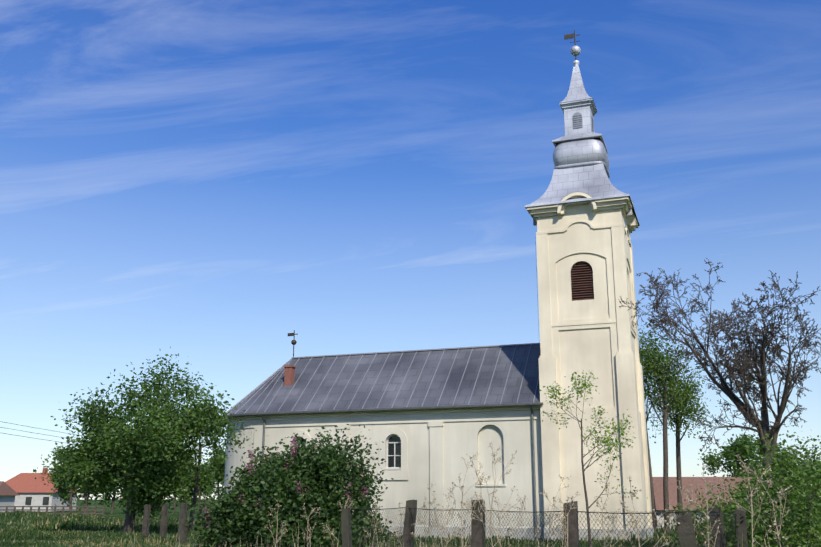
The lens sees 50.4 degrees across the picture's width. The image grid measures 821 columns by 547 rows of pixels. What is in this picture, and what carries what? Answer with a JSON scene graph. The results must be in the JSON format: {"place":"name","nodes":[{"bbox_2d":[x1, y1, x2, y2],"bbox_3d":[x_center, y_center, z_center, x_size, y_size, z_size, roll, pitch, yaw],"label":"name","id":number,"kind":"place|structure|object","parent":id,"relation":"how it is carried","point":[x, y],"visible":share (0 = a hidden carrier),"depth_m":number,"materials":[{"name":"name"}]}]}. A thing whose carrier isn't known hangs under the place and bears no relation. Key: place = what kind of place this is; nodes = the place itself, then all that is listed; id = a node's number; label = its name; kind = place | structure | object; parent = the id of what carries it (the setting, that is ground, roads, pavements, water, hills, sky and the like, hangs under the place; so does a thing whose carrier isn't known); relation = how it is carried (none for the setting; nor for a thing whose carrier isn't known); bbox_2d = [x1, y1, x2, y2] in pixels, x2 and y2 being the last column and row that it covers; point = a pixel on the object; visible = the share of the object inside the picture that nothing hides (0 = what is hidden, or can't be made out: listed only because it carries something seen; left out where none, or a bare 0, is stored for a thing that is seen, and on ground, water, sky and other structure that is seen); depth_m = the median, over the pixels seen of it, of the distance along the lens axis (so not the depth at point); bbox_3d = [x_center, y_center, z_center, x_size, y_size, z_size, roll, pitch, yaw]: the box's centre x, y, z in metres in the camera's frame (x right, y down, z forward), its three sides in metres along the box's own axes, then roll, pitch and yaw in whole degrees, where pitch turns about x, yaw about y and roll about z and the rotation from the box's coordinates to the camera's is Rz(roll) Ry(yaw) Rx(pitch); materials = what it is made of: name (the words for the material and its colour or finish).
{"place":"outdoors","nodes":[
{"label":"outdoors","id":0,"kind":"place"},
{"bbox_2d":[0,500,678,546],"bbox_3d":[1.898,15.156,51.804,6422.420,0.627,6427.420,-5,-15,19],"label":"terrain","id":1,"kind":"structure","parent":0,"point":[117,512],"depth_m":128.03,"materials":[{"name":"green plant"}]},
{"bbox_2d":[0,506,104,516],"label":"rail fence","id":2,"kind":"object","parent":1,"relation":"on","point":[63,510],"visible":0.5,"depth_m":88.88,"materials":[{"name":"grey wood"}]},
{"bbox_2d":[47,446,76,511],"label":"tree","id":3,"kind":"object","parent":1,"relation":"on","point":[67,499],"depth_m":131.88,"materials":[{"name":"green plant"}]},
{"bbox_2d":[58,447,123,514],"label":"tree","id":4,"kind":"object","parent":1,"relation":"on","point":[107,487],"depth_m":96.87,"materials":[{"name":"green plant"}]},
{"bbox_2d":[0,421,224,486],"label":"power lines","id":5,"kind":"object","parent":1,"relation":"on","point":[49,435],"visible":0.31,"depth_m":94.29,"materials":[{"name":"metal"}]},
{"bbox_2d":[97,462,129,513],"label":"tree","id":6,"kind":"object","parent":1,"relation":"on","point":[108,498],"depth_m":115.98,"materials":[{"name":"green plant"}]},
{"bbox_2d":[33,346,256,532],"bbox_3d":[-12.128,7.760,40.344,11.340,8.535,8.029,-15,-21,45],"label":"tree","id":7,"kind":"object","parent":1,"relation":"on","point":[103,439],"depth_m":38.34,"materials":[{"name":"green plant"}]},
{"bbox_2d":[166,463,194,512],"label":"tree","id":8,"kind":"object","parent":1,"relation":"on","point":[174,503],"depth_m":125.65,"materials":[{"name":"green plant"}]},
{"bbox_2d":[170,462,221,514],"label":"tree","id":9,"kind":"object","parent":1,"relation":"on","point":[206,479],"depth_m":106.40,"materials":[{"name":"green plant"}]},
{"bbox_2d":[176,378,218,530],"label":"small tree","id":10,"kind":"object","parent":1,"relation":"on","point":[195,491],"depth_m":41.34,"materials":[{"name":"green plant"}]},
{"bbox_2d":[202,444,225,495],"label":"tree","id":11,"kind":"object","parent":1,"relation":"on","point":[220,464],"depth_m":119.58,"materials":[{"name":"green plant"}]},
{"bbox_2d":[185,462,274,546],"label":"bush","id":12,"kind":"object","parent":1,"relation":"on","point":[220,533],"depth_m":24.27,"materials":[{"name":"green plant"}]},
{"bbox_2d":[265,499,287,546],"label":"dry weed","id":13,"kind":"object","parent":1,"relation":"on","point":[277,525],"depth_m":21.65,"materials":[{"name":"beige plant"}]},
{"bbox_2d":[300,503,319,546],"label":"dry weed","id":14,"kind":"object","parent":1,"relation":"on","point":[309,525],"depth_m":20.58,"materials":[{"name":"beige plant"}]},
{"bbox_2d":[222,424,401,546],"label":"lilac bush","id":15,"kind":"object","parent":1,"relation":"on","point":[323,472],"depth_m":24.13,"materials":[{"name":"green plant"}]},
{"bbox_2d":[322,497,354,546],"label":"dry weed","id":16,"kind":"object","parent":1,"relation":"on","point":[340,527],"depth_m":19.86,"materials":[{"name":"plant"}]},
{"bbox_2d":[0,510,702,542],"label":"grass","id":17,"kind":"structure","parent":1,"relation":"on","point":[47,522],"depth_m":48.90,"materials":[{"name":"green plant"}]},
{"bbox_2d":[362,502,386,546],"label":"dry weed","id":18,"kind":"object","parent":1,"relation":"on","point":[375,526],"depth_m":18.90,"materials":[{"name":"plant"}]},
{"bbox_2d":[224,405,544,525],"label":"church nave walls","id":19,"kind":"structure","parent":1,"relation":"on","point":[437,445],"depth_m":45.42,"materials":[{"name":"beige paint"}]},
{"bbox_2d":[295,434,400,467],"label":"church window frames","id":20,"kind":"structure","parent":19,"relation":"attached to","point":[394,455],"depth_m":46.59,"materials":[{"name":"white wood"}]},
{"bbox_2d":[227,344,540,414],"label":"roof","id":21,"kind":"structure","parent":19,"relation":"on","point":[512,387],"depth_m":48.78,"materials":[{"name":"grey metal"}]},
{"bbox_2d":[284,365,295,385],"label":"chimney","id":22,"kind":"object","parent":21,"relation":"on","point":[289,376],"visible":0.82,"depth_m":51.27,"materials":[{"name":"red brick"}]},
{"bbox_2d":[220,402,542,540],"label":"church gutters","id":23,"kind":"object","parent":21,"relation":"attached to","point":[530,405],"visible":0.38,"depth_m":45.66,"materials":[{"name":"grey metal"}]},
{"bbox_2d":[226,343,539,414],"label":"roof seams","id":24,"kind":"object","parent":21,"relation":"on","point":[324,356],"visible":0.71,"depth_m":49.94,"materials":[{"name":"grey metal"}]},
{"bbox_2d":[132,539,647,546],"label":"tall grass tufts","id":25,"kind":"object","parent":1,"relation":"on","point":[375,546],"visible":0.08,"depth_m":26.04,"materials":[{"name":"green plant"}]},
{"bbox_2d":[0,493,805,528],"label":"house walls","id":26,"kind":"structure","parent":1,"relation":"on","point":[20,500],"depth_m":141.37,"materials":[{"name":"white paint"}]},
{"bbox_2d":[25,497,48,504],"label":"house windows","id":27,"kind":"structure","parent":26,"relation":"attached to","point":[29,500],"depth_m":141.36,"materials":[{"name":"grey glass"}]},
{"bbox_2d":[5,468,73,492],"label":"house roof","id":28,"kind":"structure","parent":26,"relation":"on","point":[23,483],"depth_m":143.99,"materials":[{"name":"red tile"}]},
{"bbox_2d":[0,477,782,509],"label":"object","id":29,"kind":"object","parent":26,"relation":"on","point":[5,489],"visible":0.23,"depth_m":58.37,"materials":[{"name":"tile"}]},
{"bbox_2d":[396,501,421,546],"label":"dry weed","id":30,"kind":"object","parent":1,"relation":"on","point":[400,527],"depth_m":17.70,"materials":[{"name":"beige plant"}]},
{"bbox_2d":[409,496,436,546],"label":"dry weed","id":31,"kind":"object","parent":1,"relation":"on","point":[421,523],"depth_m":17.05,"materials":[{"name":"beige plant"}]},
{"bbox_2d":[288,30,579,356],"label":"church finials and conductor","id":32,"kind":"object","parent":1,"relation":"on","point":[567,36],"visible":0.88,"depth_m":50.78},
{"bbox_2d":[427,482,469,546],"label":"dry weed","id":33,"kind":"object","parent":1,"relation":"on","point":[444,519],"depth_m":16.02,"materials":[{"name":"beige plant"}]},
{"bbox_2d":[141,499,758,546],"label":"fence posts","id":34,"kind":"object","parent":1,"relation":"on","point":[686,533],"visible":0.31,"depth_m":15.36,"materials":[{"name":"wood"}]},
{"bbox_2d":[349,509,404,546],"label":"fence","id":35,"kind":"object","parent":34,"relation":"attached to","point":[377,528],"visible":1,"depth_m":18.45,"materials":[{"name":"grey metal"}]},
{"bbox_2d":[408,508,470,546],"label":"fence","id":36,"kind":"object","parent":34,"relation":"attached to","point":[437,528],"visible":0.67,"depth_m":16.44,"materials":[{"name":"grey metal"}]},
{"bbox_2d":[147,504,747,546],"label":"fence wires","id":37,"kind":"object","parent":34,"relation":"attached to","point":[516,511],"visible":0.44,"depth_m":14.63,"materials":[{"name":"grey metal"}]},
{"bbox_2d":[482,511,563,546],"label":"fence","id":38,"kind":"object","parent":34,"relation":"attached to","point":[523,530],"visible":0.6,"depth_m":14.25,"materials":[{"name":"grey metal"}]},
{"bbox_2d":[577,511,698,546],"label":"fence","id":39,"kind":"object","parent":34,"relation":"attached to","point":[629,529],"visible":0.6,"depth_m":12.27,"materials":[{"name":"grey metal"}]},
{"bbox_2d":[697,512,721,546],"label":"fence","id":40,"kind":"object","parent":34,"relation":"attached to","point":[709,530],"visible":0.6,"depth_m":12.16,"materials":[{"name":"grey metal"}]},
{"bbox_2d":[723,515,739,546],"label":"fence","id":41,"kind":"object","parent":34,"relation":"attached to","point":[730,531],"depth_m":14.38,"materials":[{"name":"grey metal"}]},
{"bbox_2d":[102,516,819,546],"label":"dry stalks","id":42,"kind":"object","parent":1,"relation":"on","point":[391,540],"visible":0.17,"depth_m":22.29,"materials":[{"name":"beige plant"}]},
{"bbox_2d":[447,452,483,546],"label":"dry weed","id":43,"kind":"object","parent":1,"relation":"on","point":[462,501],"depth_m":13.96,"materials":[{"name":"beige plant"}]},
{"bbox_2d":[460,454,524,546],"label":"dry weed","id":44,"kind":"object","parent":1,"relation":"on","point":[491,510],"depth_m":13.51,"materials":[{"name":"beige plant"}]},
{"bbox_2d":[470,442,527,546],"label":"dry weed","id":45,"kind":"object","parent":1,"relation":"on","point":[493,495],"depth_m":14.45,"materials":[{"name":"beige plant"}]},
{"bbox_2d":[382,525,653,540],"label":"church plinth","id":46,"kind":"structure","parent":1,"relation":"on","point":[449,528],"depth_m":43.11,"materials":[{"name":"grey concrete"}]},
{"bbox_2d":[530,475,570,546],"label":"dry weed","id":47,"kind":"object","parent":1,"relation":"on","point":[551,517],"depth_m":15.09,"materials":[{"name":"beige plant"}]},
{"bbox_2d":[538,490,578,546],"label":"dry weed","id":48,"kind":"object","parent":1,"relation":"on","point":[562,519],"depth_m":12.15,"materials":[{"name":"beige plant"}]},
{"bbox_2d":[531,370,647,546],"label":"young tree","id":49,"kind":"object","parent":1,"relation":"on","point":[599,412],"depth_m":22.81,"materials":[{"name":"green plant"}]},
{"bbox_2d":[593,483,635,546],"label":"dry weed","id":50,"kind":"object","parent":1,"relation":"on","point":[612,522],"depth_m":11.90,"materials":[{"name":"beige plant"}]},
{"bbox_2d":[619,475,679,546],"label":"dry weed","id":51,"kind":"object","parent":1,"relation":"on","point":[640,518],"depth_m":11.20,"materials":[{"name":"plant"}]},
{"bbox_2d":[638,315,678,531],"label":"pollard tree","id":52,"kind":"object","parent":1,"relation":"on","point":[644,356],"depth_m":51.03,"materials":[{"name":"green plant"}]},
{"bbox_2d":[639,329,703,532],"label":"pollard tree","id":53,"kind":"object","parent":1,"relation":"on","point":[660,362],"depth_m":50.03,"materials":[{"name":"green plant"}]},
{"bbox_2d":[648,356,716,514],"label":"pollard tree","id":54,"kind":"object","parent":1,"relation":"on","point":[686,413],"depth_m":50.86,"materials":[{"name":"green plant"}]},
{"bbox_2d":[664,477,707,537],"bbox_3d":[4.515,4.268,14.013,0.524,1.948,0.883,2,-15,-8],"label":"dry weed","id":55,"kind":"object","parent":1,"relation":"on","point":[689,502],"depth_m":14.18,"materials":[{"name":"beige plant"}]},
{"bbox_2d":[661,487,737,546],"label":"shrub","id":56,"kind":"object","parent":1,"relation":"on","point":[701,544],"depth_m":28.24,"materials":[{"name":"green plant"}]},
{"bbox_2d":[684,463,730,546],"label":"dry weed","id":57,"kind":"object","parent":1,"relation":"on","point":[708,540],"depth_m":11.49,"materials":[{"name":"beige plant"}]},
{"bbox_2d":[618,258,820,503],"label":"tree","id":58,"kind":"object","parent":1,"relation":"on","point":[746,410],"visible":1,"depth_m":30.79,"materials":[{"name":"brown plant"}]},
{"bbox_2d":[697,430,758,476],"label":"tree","id":59,"kind":"object","parent":1,"relation":"on","point":[739,449],"depth_m":105.24,"materials":[{"name":"green plant"}]},
{"bbox_2d":[714,455,778,546],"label":"dry weed","id":60,"kind":"object","parent":1,"relation":"on","point":[751,501],"depth_m":12.69,"materials":[{"name":"brown plant"}]},
{"bbox_2d":[674,426,820,546],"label":"shrub","id":61,"kind":"object","parent":1,"relation":"on","point":[799,531],"depth_m":16.37,"materials":[{"name":"green plant"}]},
{"bbox_2d":[739,465,792,546],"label":"dry weed","id":62,"kind":"object","parent":1,"relation":"on","point":[778,533],"depth_m":11.67,"materials":[{"name":"plant"}]},
{"bbox_2d":[712,426,820,546],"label":"shrub","id":63,"kind":"object","parent":1,"relation":"on","point":[782,469],"depth_m":25.44,"materials":[{"name":"green plant"}]},
{"bbox_2d":[736,434,809,484],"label":"tree","id":64,"kind":"object","parent":1,"relation":"on","point":[760,450],"depth_m":90.77,"materials":[{"name":"green plant"}]},
{"bbox_2d":[803,450,820,475],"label":"tree","id":65,"kind":"object","parent":1,"relation":"on","point":[812,465],"visible":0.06,"depth_m":115.78,"materials":[{"name":"green plant"}]},
{"bbox_2d":[0,527,711,546],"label":"grass","id":66,"kind":"structure","parent":0,"point":[14,536],"depth_m":33.14,"materials":[{"name":"green plant"}]},
{"bbox_2d":[0,0,820,499],"label":"sky","id":67,"kind":"structure","parent":0,"point":[214,182],"materials":[{"name":"blue"}]},
{"bbox_2d":[526,192,652,528],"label":"church tower walls","id":68,"kind":"structure","parent":0,"point":[597,336],"depth_m":44.00,"materials":[{"name":"beige paint"}]},
{"bbox_2d":[525,46,639,225],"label":"tower roof","id":69,"kind":"structure","parent":68,"relation":"on","point":[582,165],"depth_m":47.19,"materials":[{"name":"silver metal"}]},
{"bbox_2d":[571,262,593,300],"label":"church belfry louvers","id":70,"kind":"object","parent":68,"relation":"in","point":[582,287],"visible":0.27,"depth_m":45.11,"materials":[{"name":"brown wood"}]},
{"bbox_2d":[552,98,633,216],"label":"lantern","id":71,"kind":"object","parent":68,"relation":"on","point":[586,109],"visible":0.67,"depth_m":48.53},
{"bbox_2d":[572,112,593,131],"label":"church lantern louvers","id":72,"kind":"object","parent":71,"relation":"in","point":[577,120],"visible":0.48,"depth_m":48.60,"materials":[{"name":"grey metal"}]}
]}

